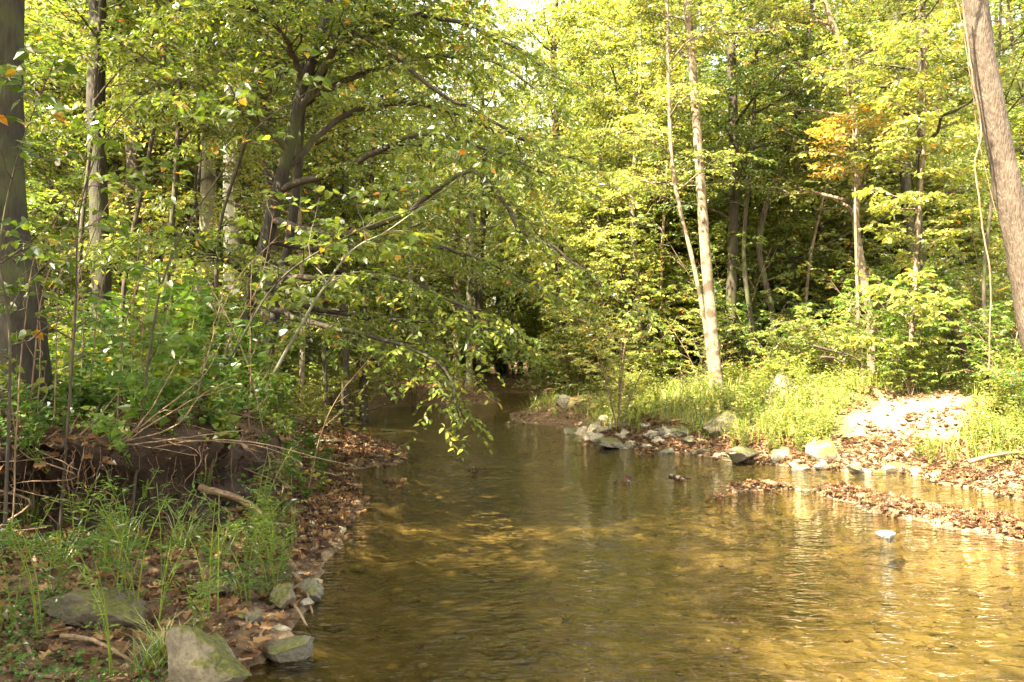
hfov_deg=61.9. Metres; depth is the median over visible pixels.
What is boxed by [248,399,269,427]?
broad leaf plant
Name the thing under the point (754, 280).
shrub
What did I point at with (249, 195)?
forest tree
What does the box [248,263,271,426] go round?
bare cane
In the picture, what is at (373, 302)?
understory tree
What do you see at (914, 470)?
stone
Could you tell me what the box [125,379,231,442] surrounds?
dry branch
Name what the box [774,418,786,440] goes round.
weed plant
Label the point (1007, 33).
forest tree
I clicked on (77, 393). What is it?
broad leaf plant
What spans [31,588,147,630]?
rock
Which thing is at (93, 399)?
broad leaf plant
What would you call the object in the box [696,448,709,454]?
stone
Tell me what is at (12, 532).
weed plant
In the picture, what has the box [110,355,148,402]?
broad leaf plant
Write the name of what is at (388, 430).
rock
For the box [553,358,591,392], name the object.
shrub
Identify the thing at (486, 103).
forest tree
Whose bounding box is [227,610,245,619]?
stone
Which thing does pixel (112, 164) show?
slim tree
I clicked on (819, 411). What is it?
weed plant
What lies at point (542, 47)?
forest tree
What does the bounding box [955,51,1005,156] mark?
forest tree
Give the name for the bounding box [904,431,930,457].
weed plant
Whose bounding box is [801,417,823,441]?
weed plant
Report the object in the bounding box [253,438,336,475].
hanging root
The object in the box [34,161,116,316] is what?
understory tree
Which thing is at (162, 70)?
slim tree
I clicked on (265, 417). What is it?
broad leaf plant
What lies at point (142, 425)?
dry branch
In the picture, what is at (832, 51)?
forest tree
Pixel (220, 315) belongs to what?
bare cane
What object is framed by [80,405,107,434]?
broad leaf plant
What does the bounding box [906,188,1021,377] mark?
shrub
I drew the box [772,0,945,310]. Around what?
understory tree
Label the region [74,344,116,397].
broad leaf plant
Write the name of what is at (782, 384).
rock
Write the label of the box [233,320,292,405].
broad leaf plant
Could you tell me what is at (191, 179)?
forest tree
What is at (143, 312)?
bare cane
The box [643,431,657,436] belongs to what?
stone
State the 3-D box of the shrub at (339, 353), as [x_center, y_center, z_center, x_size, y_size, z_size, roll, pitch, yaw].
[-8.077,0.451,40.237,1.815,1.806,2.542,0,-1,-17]
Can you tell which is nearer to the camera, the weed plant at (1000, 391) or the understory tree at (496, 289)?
the weed plant at (1000, 391)
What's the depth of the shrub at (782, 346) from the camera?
17.50 m
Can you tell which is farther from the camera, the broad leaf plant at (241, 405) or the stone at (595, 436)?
the stone at (595, 436)
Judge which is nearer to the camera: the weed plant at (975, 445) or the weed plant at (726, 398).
the weed plant at (975, 445)
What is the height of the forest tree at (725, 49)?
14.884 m
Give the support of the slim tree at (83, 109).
on the ground at (880, 415)
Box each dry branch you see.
[68,412,79,435]
[75,393,116,439]
[97,434,298,461]
[122,343,220,440]
[124,385,249,442]
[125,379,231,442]
[126,347,188,440]
[127,429,246,453]
[155,439,347,466]
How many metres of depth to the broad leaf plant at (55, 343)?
10.02 m
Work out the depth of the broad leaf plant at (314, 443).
12.17 m
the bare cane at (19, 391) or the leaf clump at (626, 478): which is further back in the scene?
the leaf clump at (626, 478)
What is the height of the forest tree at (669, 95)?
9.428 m
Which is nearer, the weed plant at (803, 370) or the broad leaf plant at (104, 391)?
the broad leaf plant at (104, 391)
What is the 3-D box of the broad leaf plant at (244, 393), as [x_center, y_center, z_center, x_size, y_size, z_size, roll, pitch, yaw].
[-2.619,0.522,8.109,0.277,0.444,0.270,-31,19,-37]
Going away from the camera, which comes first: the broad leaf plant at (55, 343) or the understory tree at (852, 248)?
the broad leaf plant at (55, 343)
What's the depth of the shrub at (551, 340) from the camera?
22.80 m
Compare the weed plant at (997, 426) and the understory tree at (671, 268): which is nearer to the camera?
the weed plant at (997, 426)
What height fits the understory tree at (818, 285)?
7.402 m
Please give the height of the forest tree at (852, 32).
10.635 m
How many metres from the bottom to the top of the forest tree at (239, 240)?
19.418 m
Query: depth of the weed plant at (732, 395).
15.56 m
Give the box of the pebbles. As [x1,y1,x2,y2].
[116,418,1023,681]
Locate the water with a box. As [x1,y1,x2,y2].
[243,393,1023,681]
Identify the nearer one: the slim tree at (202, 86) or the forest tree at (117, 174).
the slim tree at (202, 86)
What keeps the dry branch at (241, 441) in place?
on the ground at (880, 415)
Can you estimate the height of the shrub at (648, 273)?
3.840 m
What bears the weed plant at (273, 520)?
on the ground at (880, 415)
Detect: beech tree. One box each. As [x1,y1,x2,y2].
[53,0,671,461]
[173,0,453,372]
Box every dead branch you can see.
[369,399,399,411]
[812,344,861,361]
[820,356,844,363]
[966,440,1023,463]
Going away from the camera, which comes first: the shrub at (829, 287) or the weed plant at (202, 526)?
the weed plant at (202, 526)
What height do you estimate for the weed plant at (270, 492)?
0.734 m
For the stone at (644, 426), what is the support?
on the ground at (880, 415)
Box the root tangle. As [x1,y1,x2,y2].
[0,411,297,527]
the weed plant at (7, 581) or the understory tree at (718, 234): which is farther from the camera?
the understory tree at (718, 234)
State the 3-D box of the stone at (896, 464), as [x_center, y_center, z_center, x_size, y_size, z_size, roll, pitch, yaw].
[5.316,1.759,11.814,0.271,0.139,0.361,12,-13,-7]
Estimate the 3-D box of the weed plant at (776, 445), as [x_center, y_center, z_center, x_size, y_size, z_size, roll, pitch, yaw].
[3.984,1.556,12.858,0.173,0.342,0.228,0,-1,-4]
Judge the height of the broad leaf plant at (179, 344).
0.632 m
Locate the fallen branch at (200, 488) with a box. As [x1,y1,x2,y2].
[197,484,296,544]
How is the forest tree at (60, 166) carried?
on the ground at (880, 415)
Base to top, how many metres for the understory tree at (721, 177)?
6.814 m
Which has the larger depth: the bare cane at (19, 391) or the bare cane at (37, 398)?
the bare cane at (37, 398)
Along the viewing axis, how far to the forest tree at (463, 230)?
40.67 m
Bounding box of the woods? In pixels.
[41,86,1017,361]
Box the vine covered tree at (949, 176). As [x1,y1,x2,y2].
[835,0,993,394]
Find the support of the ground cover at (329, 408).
on the ground at (880, 415)
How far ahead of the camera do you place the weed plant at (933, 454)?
11.67 m
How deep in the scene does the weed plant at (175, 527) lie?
4.84 m
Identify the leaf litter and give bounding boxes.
[0,369,1023,681]
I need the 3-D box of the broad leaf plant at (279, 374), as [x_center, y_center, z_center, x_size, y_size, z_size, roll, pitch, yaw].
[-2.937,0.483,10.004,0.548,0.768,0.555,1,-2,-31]
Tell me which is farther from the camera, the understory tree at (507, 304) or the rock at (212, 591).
the understory tree at (507, 304)
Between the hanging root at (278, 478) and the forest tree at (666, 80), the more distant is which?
the forest tree at (666, 80)
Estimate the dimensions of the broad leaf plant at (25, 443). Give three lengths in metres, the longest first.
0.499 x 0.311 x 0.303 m
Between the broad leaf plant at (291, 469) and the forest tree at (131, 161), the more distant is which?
the forest tree at (131, 161)
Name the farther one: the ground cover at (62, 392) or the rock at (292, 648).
the ground cover at (62, 392)
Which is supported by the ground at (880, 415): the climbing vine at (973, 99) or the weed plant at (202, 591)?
the weed plant at (202, 591)
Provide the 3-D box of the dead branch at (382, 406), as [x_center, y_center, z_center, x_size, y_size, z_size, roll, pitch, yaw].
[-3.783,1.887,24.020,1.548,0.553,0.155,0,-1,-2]
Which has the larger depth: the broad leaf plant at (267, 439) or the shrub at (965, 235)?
the shrub at (965, 235)
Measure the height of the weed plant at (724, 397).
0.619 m
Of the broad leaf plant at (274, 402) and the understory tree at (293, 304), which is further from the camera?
the understory tree at (293, 304)
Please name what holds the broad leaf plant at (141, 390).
on the ground at (880, 415)
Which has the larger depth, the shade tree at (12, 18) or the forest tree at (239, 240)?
the forest tree at (239, 240)
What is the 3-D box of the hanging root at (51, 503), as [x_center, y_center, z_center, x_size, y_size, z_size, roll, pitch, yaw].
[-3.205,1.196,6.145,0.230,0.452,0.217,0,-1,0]
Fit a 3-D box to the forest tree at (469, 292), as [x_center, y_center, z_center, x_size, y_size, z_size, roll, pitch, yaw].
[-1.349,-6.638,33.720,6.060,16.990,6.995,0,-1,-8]
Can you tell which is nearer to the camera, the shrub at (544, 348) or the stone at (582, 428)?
the stone at (582, 428)
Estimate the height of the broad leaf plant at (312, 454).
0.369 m
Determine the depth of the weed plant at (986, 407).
11.81 m
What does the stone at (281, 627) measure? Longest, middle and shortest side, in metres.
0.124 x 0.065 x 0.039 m
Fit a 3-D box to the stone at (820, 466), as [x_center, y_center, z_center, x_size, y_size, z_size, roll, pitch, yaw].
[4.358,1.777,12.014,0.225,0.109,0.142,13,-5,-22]
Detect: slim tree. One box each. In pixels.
[24,0,154,361]
[24,0,219,363]
[25,0,316,368]
[26,0,147,283]
[53,14,197,354]
[62,40,171,190]
[63,0,197,131]
[100,0,280,351]
[106,0,248,352]
[106,1,269,313]
[110,51,196,257]
[115,0,243,275]
[134,3,256,275]
[149,0,418,353]
[178,0,360,416]
[239,37,396,421]
[477,158,520,375]
[546,92,589,390]
[602,49,714,390]
[776,37,915,351]
[871,0,1023,392]
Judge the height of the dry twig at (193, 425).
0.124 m
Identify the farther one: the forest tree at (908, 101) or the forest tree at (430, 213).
the forest tree at (430, 213)
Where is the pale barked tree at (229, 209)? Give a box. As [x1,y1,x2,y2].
[134,0,299,364]
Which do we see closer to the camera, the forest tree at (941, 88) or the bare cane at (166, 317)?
the bare cane at (166, 317)
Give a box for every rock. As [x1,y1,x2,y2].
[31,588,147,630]
[165,624,251,681]
[190,581,227,595]
[243,608,261,623]
[261,635,313,662]
[269,582,295,608]
[295,578,323,601]
[319,438,340,442]
[380,429,396,430]
[556,394,569,408]
[563,427,575,432]
[582,419,594,425]
[582,431,592,440]
[587,424,596,431]
[592,437,623,447]
[598,415,613,424]
[660,427,677,435]
[702,410,739,436]
[727,446,758,462]
[763,373,797,403]
[805,438,841,461]
[846,462,861,471]
[875,530,895,538]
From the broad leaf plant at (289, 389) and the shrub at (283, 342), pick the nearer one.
the broad leaf plant at (289, 389)
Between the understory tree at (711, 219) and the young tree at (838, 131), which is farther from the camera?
the understory tree at (711, 219)
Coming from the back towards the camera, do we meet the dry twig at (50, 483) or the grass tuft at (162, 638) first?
the dry twig at (50, 483)
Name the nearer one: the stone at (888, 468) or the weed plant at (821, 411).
the stone at (888, 468)
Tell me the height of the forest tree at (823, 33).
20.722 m
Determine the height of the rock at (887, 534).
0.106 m
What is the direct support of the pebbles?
on the ground at (880, 415)
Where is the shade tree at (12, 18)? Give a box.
[0,0,56,419]
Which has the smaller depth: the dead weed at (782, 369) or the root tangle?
the root tangle
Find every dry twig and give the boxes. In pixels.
[1,453,57,461]
[10,446,77,469]
[49,479,83,501]
[125,442,196,455]
[178,424,218,432]
[199,410,258,418]
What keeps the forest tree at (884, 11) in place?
on the ground at (880, 415)
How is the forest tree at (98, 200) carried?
on the ground at (880, 415)
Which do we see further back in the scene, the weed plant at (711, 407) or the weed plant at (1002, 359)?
the weed plant at (711, 407)
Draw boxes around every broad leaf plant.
[0,349,53,419]
[0,373,49,436]
[0,412,50,470]
[0,422,13,445]
[11,410,42,439]
[20,396,56,432]
[48,316,100,373]
[48,328,76,360]
[48,344,78,394]
[49,339,87,400]
[49,402,77,434]
[50,329,62,358]
[51,330,69,373]
[52,340,92,406]
[55,326,97,365]
[56,339,127,419]
[56,359,94,402]
[59,301,116,366]
[66,340,113,397]
[71,284,158,374]
[71,299,135,366]
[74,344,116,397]
[75,307,147,403]
[76,406,136,467]
[78,368,122,419]
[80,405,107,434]
[87,346,112,371]
[90,313,134,366]
[91,322,158,370]
[93,347,145,405]
[94,354,167,428]
[95,325,210,498]
[98,365,124,406]
[109,287,181,373]
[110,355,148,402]
[113,260,202,378]
[123,331,201,416]
[141,277,229,361]
[144,342,183,409]
[145,282,217,362]
[151,287,235,389]
[158,429,176,437]
[160,378,199,428]
[161,347,196,409]
[161,379,172,415]
[171,386,195,418]
[173,407,191,475]
[175,352,254,485]
[179,327,244,399]
[179,398,236,483]
[180,382,241,431]
[182,401,237,484]
[193,297,249,378]
[194,280,246,389]
[196,318,265,413]
[197,386,226,428]
[199,351,244,396]
[199,410,231,461]
[200,384,239,421]
[213,378,237,403]
[214,293,289,369]
[214,369,246,405]
[225,376,251,401]
[225,423,239,446]
[227,346,255,383]
[229,340,281,386]
[229,390,246,414]
[231,380,266,414]
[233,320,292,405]
[237,343,286,388]
[239,350,282,385]
[244,369,274,408]
[247,393,282,424]
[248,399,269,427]
[250,370,289,416]
[253,406,268,424]
[254,424,271,448]
[256,379,291,414]
[261,413,308,494]
[270,399,289,413]
[271,371,293,409]
[272,408,288,422]
[275,410,306,464]
[278,376,300,410]
[279,425,286,442]
[280,421,292,434]
[282,395,297,430]
[292,429,307,461]
[292,452,319,488]
[297,474,316,501]
[301,432,335,478]
[301,436,319,460]
[302,425,314,446]
[305,448,324,473]
[310,434,323,447]
[314,470,331,492]
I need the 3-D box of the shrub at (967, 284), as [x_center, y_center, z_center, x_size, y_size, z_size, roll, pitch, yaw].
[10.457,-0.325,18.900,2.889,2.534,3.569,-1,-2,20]
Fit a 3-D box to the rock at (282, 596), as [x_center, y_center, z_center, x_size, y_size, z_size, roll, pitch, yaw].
[-1.339,1.495,5.001,0.150,0.154,0.145,0,-1,1]
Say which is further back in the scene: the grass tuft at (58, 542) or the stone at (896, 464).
the stone at (896, 464)
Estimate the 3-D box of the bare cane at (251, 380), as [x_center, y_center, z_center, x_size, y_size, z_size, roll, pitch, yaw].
[-2.340,0.375,7.255,0.680,1.885,0.270,0,-1,-17]
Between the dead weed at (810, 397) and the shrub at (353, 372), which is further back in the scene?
the shrub at (353, 372)
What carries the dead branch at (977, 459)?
on the leaf litter
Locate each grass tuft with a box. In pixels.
[2,490,57,526]
[6,522,98,564]
[79,487,179,543]
[92,601,224,658]
[108,618,227,678]
[128,492,243,550]
[190,510,262,555]
[196,567,269,595]
[238,533,284,557]
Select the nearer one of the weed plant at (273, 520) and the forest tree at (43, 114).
the weed plant at (273, 520)
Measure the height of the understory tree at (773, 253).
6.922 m
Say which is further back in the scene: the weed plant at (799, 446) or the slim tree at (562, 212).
the slim tree at (562, 212)
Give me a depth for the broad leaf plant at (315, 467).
10.33 m
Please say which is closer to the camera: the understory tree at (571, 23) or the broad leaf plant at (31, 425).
the broad leaf plant at (31, 425)
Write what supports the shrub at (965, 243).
on the ground at (880, 415)
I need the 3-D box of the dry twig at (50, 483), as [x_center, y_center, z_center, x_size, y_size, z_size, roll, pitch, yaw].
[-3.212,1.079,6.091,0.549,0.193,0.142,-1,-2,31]
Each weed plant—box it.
[0,495,66,632]
[0,517,45,639]
[0,520,19,543]
[7,520,20,551]
[30,518,103,598]
[48,551,120,676]
[58,473,117,539]
[78,493,178,601]
[87,488,137,580]
[91,512,114,571]
[92,467,163,562]
[94,521,151,598]
[144,482,216,591]
[152,543,204,633]
[159,490,239,619]
[177,516,245,579]
[181,565,227,629]
[190,523,231,565]
[194,513,215,551]
[209,546,263,607]
[222,515,297,587]
[223,507,245,544]
[229,504,279,566]
[237,485,271,556]
[240,480,278,537]
[242,488,308,555]
[250,537,279,568]
[254,447,298,539]
[257,489,285,562]
[276,527,294,575]
[279,497,295,535]
[283,501,302,545]
[594,391,626,421]
[613,391,635,419]
[625,368,645,404]
[631,368,650,404]
[632,399,641,415]
[633,358,668,408]
[644,384,656,410]
[646,384,664,402]
[669,375,676,394]
[670,371,713,427]
[675,382,693,408]
[676,349,723,381]
[682,366,716,404]
[694,371,702,386]
[704,371,719,394]
[706,390,724,420]
[714,377,744,410]
[714,387,731,410]
[719,410,756,446]
[721,360,735,384]
[721,377,769,425]
[724,357,738,384]
[726,362,769,410]
[728,383,735,408]
[729,412,749,440]
[731,358,745,383]
[732,403,746,423]
[733,358,750,381]
[735,419,761,446]
[736,371,756,401]
[737,424,749,446]
[741,386,782,425]
[746,380,766,411]
[756,419,765,431]
[757,354,772,385]
[758,413,772,434]
[759,407,778,432]
[762,424,781,451]
[769,406,797,434]
[770,406,795,436]
[770,433,781,449]
[771,389,797,416]
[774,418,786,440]
[780,392,827,441]
[785,396,797,418]
[786,392,820,431]
[787,339,822,397]
[789,422,803,445]
[790,358,814,390]
[790,429,804,453]
[796,380,813,405]
[796,404,823,437]
[797,343,821,378]
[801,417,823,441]
[802,423,824,442]
[804,396,834,433]
[805,398,827,430]
[816,419,825,433]
[817,409,834,435]
[818,404,834,427]
[819,417,835,435]
[827,383,846,415]
[842,355,863,385]
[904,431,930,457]
[917,423,955,465]
[919,345,955,383]
[926,436,939,457]
[927,347,949,372]
[945,446,957,469]
[957,394,997,437]
[962,409,979,439]
[968,333,1023,403]
[970,438,979,457]
[977,340,1020,392]
[978,410,999,432]
[980,396,1022,459]
[984,353,1010,378]
[991,373,1008,409]
[991,417,1003,433]
[994,402,1023,454]
[996,395,1023,435]
[1003,354,1021,393]
[1011,392,1023,417]
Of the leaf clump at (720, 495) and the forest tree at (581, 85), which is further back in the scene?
the forest tree at (581, 85)
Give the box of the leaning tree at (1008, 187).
[964,0,1023,353]
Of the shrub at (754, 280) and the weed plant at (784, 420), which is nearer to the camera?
the weed plant at (784, 420)
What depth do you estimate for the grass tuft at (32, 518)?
6.11 m
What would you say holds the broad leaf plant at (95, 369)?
on the ground at (880, 415)
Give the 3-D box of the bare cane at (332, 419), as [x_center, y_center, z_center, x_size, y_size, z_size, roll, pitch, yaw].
[-1.621,0.718,7.812,0.706,1.562,0.254,0,-1,11]
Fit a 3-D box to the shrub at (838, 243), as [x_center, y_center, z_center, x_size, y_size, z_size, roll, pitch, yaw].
[8.573,-1.389,21.819,4.819,5.086,4.411,1,-2,-32]
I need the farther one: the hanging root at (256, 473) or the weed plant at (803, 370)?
the weed plant at (803, 370)
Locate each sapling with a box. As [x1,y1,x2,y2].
[0,46,142,554]
[0,75,232,535]
[15,44,377,525]
[195,103,526,408]
[247,185,452,402]
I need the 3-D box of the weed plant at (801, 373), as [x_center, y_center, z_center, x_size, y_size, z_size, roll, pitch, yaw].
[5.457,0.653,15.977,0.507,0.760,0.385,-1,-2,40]
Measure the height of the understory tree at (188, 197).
6.033 m
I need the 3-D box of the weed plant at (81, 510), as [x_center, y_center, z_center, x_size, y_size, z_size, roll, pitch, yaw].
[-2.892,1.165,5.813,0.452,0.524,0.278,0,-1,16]
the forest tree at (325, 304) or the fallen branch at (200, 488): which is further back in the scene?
the forest tree at (325, 304)
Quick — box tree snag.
[876,301,887,363]
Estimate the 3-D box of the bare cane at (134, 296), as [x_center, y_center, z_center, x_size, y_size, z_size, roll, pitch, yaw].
[-3.148,-0.264,7.345,0.289,2.046,0.560,0,-1,14]
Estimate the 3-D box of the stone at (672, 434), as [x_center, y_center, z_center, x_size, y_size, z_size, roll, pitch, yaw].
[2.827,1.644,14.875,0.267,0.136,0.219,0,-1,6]
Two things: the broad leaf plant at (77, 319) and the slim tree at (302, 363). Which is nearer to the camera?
the broad leaf plant at (77, 319)
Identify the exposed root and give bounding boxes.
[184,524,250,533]
[217,491,272,525]
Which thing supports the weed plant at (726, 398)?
on the ground at (880, 415)
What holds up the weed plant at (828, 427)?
on the ground at (880, 415)
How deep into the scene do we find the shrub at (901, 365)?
14.73 m
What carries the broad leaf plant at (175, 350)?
on the ground at (880, 415)
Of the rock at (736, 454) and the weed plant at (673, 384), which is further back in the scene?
the weed plant at (673, 384)
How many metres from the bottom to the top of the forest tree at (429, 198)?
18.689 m
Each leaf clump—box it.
[382,478,406,487]
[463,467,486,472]
[612,475,637,482]
[636,450,654,455]
[668,474,690,480]
[705,491,734,500]
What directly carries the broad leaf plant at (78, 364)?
on the ground at (880, 415)
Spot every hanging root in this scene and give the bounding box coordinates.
[0,435,13,495]
[0,467,46,532]
[10,436,80,503]
[43,478,65,531]
[70,462,112,526]
[184,445,207,500]
[204,453,226,510]
[240,435,271,485]
[241,448,280,490]
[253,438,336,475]
[271,452,291,497]
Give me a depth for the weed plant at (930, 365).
15.98 m
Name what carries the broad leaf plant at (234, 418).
on the ground at (880, 415)
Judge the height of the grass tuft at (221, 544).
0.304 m
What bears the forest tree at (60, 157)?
on the ground at (880, 415)
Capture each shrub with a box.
[36,230,117,353]
[42,260,182,335]
[44,300,113,367]
[88,259,228,368]
[112,288,239,356]
[138,256,298,343]
[192,259,317,374]
[220,295,336,362]
[275,336,330,397]
[282,314,320,361]
[283,357,346,416]
[283,376,348,418]
[312,349,403,415]
[331,340,356,361]
[334,296,408,367]
[349,340,379,366]
[358,341,396,367]
[373,310,472,406]
[377,313,440,361]
[430,311,465,373]
[442,307,505,375]
[445,338,475,374]
[446,335,512,373]
[461,287,530,375]
[484,340,517,375]
[496,352,571,401]
[497,347,522,374]
[502,284,554,374]
[525,333,554,370]
[527,257,653,387]
[533,317,615,394]
[536,331,597,381]
[540,286,657,370]
[547,244,701,399]
[552,286,703,428]
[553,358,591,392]
[580,362,648,403]
[585,239,743,378]
[585,306,686,376]
[591,305,695,379]
[600,342,684,391]
[617,328,685,389]
[623,207,812,376]
[652,299,756,388]
[674,278,813,374]
[679,293,705,367]
[680,334,725,364]
[683,279,852,377]
[717,292,807,375]
[724,316,837,373]
[725,271,852,355]
[737,273,891,353]
[744,346,801,392]
[747,181,952,353]
[760,295,894,369]
[766,274,890,358]
[768,325,853,379]
[769,303,907,384]
[798,246,925,372]
[818,218,975,340]
[820,266,967,388]
[838,287,958,358]
[839,251,1013,365]
[866,250,1005,367]
[872,174,1023,347]
[874,328,951,394]
[886,206,992,275]
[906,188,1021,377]
[919,284,1023,380]
[922,274,1018,357]
[923,218,1004,347]
[971,288,1022,363]
[971,345,1023,414]
[971,368,1023,402]
[976,225,1021,354]
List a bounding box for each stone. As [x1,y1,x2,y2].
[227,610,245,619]
[272,624,291,630]
[280,561,294,572]
[295,571,308,575]
[299,597,313,605]
[576,426,587,430]
[590,433,603,441]
[614,433,626,438]
[617,421,628,426]
[620,429,628,435]
[623,442,632,448]
[640,423,649,428]
[641,444,651,447]
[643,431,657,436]
[648,432,659,438]
[651,436,665,443]
[658,428,670,433]
[659,448,674,452]
[667,432,677,436]
[676,428,690,434]
[681,436,694,443]
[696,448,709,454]
[712,452,727,457]
[768,446,790,457]
[771,455,782,463]
[788,461,798,466]
[791,464,810,468]
[814,464,829,468]
[844,468,871,471]
[881,464,901,471]
[885,462,903,470]
[910,466,921,475]
[929,471,940,477]
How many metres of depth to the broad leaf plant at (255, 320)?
9.82 m
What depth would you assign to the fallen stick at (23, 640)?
3.99 m
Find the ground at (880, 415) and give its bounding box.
[0,305,1023,681]
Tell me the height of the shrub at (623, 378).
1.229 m
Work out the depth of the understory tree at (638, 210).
26.26 m
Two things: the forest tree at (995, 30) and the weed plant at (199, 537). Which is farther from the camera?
the forest tree at (995, 30)
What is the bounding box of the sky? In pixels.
[30,0,1022,304]
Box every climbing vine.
[956,0,995,210]
[961,0,991,368]
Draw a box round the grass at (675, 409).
[515,356,1023,465]
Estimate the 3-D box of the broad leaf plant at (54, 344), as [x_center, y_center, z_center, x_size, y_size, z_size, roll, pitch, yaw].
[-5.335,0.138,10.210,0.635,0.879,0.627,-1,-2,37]
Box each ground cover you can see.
[0,344,307,505]
[0,524,312,681]
[66,346,486,431]
[528,352,1023,466]
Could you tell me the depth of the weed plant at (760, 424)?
13.76 m
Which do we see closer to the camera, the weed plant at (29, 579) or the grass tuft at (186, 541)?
the weed plant at (29, 579)
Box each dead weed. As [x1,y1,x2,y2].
[667,386,676,427]
[772,350,787,399]
[789,365,820,434]
[853,341,867,389]
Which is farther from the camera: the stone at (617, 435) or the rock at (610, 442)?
the stone at (617, 435)
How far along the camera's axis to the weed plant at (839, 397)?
13.89 m
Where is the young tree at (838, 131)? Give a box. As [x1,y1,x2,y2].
[804,103,915,383]
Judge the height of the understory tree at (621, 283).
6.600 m
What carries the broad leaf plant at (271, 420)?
on the ground at (880, 415)
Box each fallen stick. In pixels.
[0,666,85,679]
[10,618,72,681]
[59,633,149,672]
[289,602,312,625]
[291,572,321,613]
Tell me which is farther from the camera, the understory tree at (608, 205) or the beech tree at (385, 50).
the understory tree at (608, 205)
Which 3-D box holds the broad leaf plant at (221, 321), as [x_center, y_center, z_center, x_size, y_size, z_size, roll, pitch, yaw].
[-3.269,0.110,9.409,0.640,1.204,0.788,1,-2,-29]
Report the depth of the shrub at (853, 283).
21.82 m
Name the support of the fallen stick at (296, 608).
on the ground at (880, 415)
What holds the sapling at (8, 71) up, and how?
on the ground at (880, 415)
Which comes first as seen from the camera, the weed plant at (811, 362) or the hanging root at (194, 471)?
the hanging root at (194, 471)
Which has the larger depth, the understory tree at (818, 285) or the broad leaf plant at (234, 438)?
the understory tree at (818, 285)
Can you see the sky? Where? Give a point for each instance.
(531, 6)
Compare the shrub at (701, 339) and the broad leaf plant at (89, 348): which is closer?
the broad leaf plant at (89, 348)
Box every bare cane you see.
[0,210,57,545]
[0,281,48,510]
[13,170,123,437]
[37,190,86,276]
[44,254,87,428]
[46,178,135,327]
[50,187,118,429]
[78,234,97,416]
[86,216,116,412]
[108,307,127,413]
[113,201,172,407]
[117,197,167,418]
[137,235,160,399]
[144,266,191,412]
[193,234,285,410]
[198,320,214,396]
[202,272,276,490]
[220,199,273,369]
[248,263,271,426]
[305,337,371,498]
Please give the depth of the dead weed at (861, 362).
14.79 m
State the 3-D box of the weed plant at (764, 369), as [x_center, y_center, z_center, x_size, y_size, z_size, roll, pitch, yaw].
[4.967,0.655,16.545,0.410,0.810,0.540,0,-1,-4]
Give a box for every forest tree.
[24,0,110,170]
[24,0,143,331]
[24,0,189,282]
[24,0,256,249]
[24,1,51,177]
[25,0,260,321]
[25,1,147,295]
[25,9,76,237]
[28,15,106,270]
[52,0,239,361]
[69,1,355,324]
[69,123,188,260]
[72,1,443,364]
[142,79,282,239]
[152,26,359,220]
[162,2,313,279]
[188,20,220,327]
[246,0,453,423]
[256,16,376,362]
[258,4,425,379]
[274,9,413,374]
[283,0,491,419]
[290,54,390,368]
[338,2,466,371]
[339,0,480,380]
[349,62,406,365]
[374,0,510,381]
[374,26,475,369]
[380,78,493,376]
[388,119,440,309]
[400,0,548,387]
[402,0,564,389]
[424,147,492,369]
[430,125,527,373]
[431,38,528,375]
[439,85,492,372]
[460,0,634,396]
[462,22,547,373]
[472,47,554,374]
[472,155,509,307]
[493,49,548,371]
[498,1,604,322]
[499,0,686,380]
[501,2,619,391]
[515,21,595,270]
[524,0,648,290]
[527,36,588,332]
[528,0,700,374]
[544,7,634,242]
[559,0,745,375]
[564,0,722,249]
[590,0,762,387]
[601,0,816,397]
[605,0,726,258]
[616,0,790,272]
[622,0,838,382]
[627,0,724,215]
[628,4,710,215]
[643,2,742,371]
[674,0,893,359]
[676,0,841,377]
[680,0,923,364]
[708,0,834,271]
[708,3,818,354]
[712,0,1000,373]
[737,2,832,271]
[766,0,990,357]
[774,0,1023,360]
[795,2,884,197]
[802,0,979,277]
[802,0,1023,380]
[803,0,872,206]
[867,0,1023,207]
[902,0,1014,254]
[932,23,975,182]
[945,0,1022,224]
[948,0,1023,338]
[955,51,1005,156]
[959,83,1020,324]
[961,0,1023,149]
[963,4,1023,159]
[975,3,1023,165]
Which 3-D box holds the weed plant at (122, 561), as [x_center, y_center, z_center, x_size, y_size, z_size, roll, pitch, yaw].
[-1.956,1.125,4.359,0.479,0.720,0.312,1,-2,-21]
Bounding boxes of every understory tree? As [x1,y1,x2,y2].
[23,19,175,339]
[24,26,89,305]
[24,106,77,279]
[24,113,110,362]
[25,75,123,307]
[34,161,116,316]
[45,145,195,308]
[70,24,305,346]
[73,114,258,322]
[150,126,307,313]
[215,77,349,320]
[251,248,317,349]
[253,186,314,324]
[278,241,349,343]
[283,268,338,347]
[294,162,379,360]
[320,235,382,338]
[339,254,407,361]
[348,198,438,362]
[359,201,438,348]
[368,259,465,364]
[379,221,433,365]
[405,261,491,372]
[420,252,503,359]
[424,203,516,339]
[464,237,542,374]
[465,194,551,378]
[473,221,529,343]
[483,207,537,377]
[499,134,581,335]
[510,227,554,365]
[516,0,689,376]
[524,282,574,372]
[527,134,686,340]
[534,162,689,371]
[535,134,720,388]
[551,132,631,381]
[566,67,686,347]
[570,88,726,379]
[573,123,675,293]
[586,158,726,372]
[596,151,722,291]
[637,77,845,324]
[641,157,716,375]
[654,177,786,370]
[665,176,864,377]
[674,173,800,308]
[687,91,876,341]
[687,141,847,321]
[710,124,816,371]
[711,73,937,341]
[723,76,812,275]
[771,139,889,355]
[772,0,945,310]
[772,98,981,364]
[774,195,846,284]
[785,146,931,355]
[809,206,891,318]
[820,0,997,277]
[835,190,959,320]
[874,126,1006,302]
[877,156,1009,348]
[939,86,1023,293]
[955,131,1021,265]
[957,151,995,276]
[960,116,1023,266]
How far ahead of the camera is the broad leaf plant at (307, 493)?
7.91 m

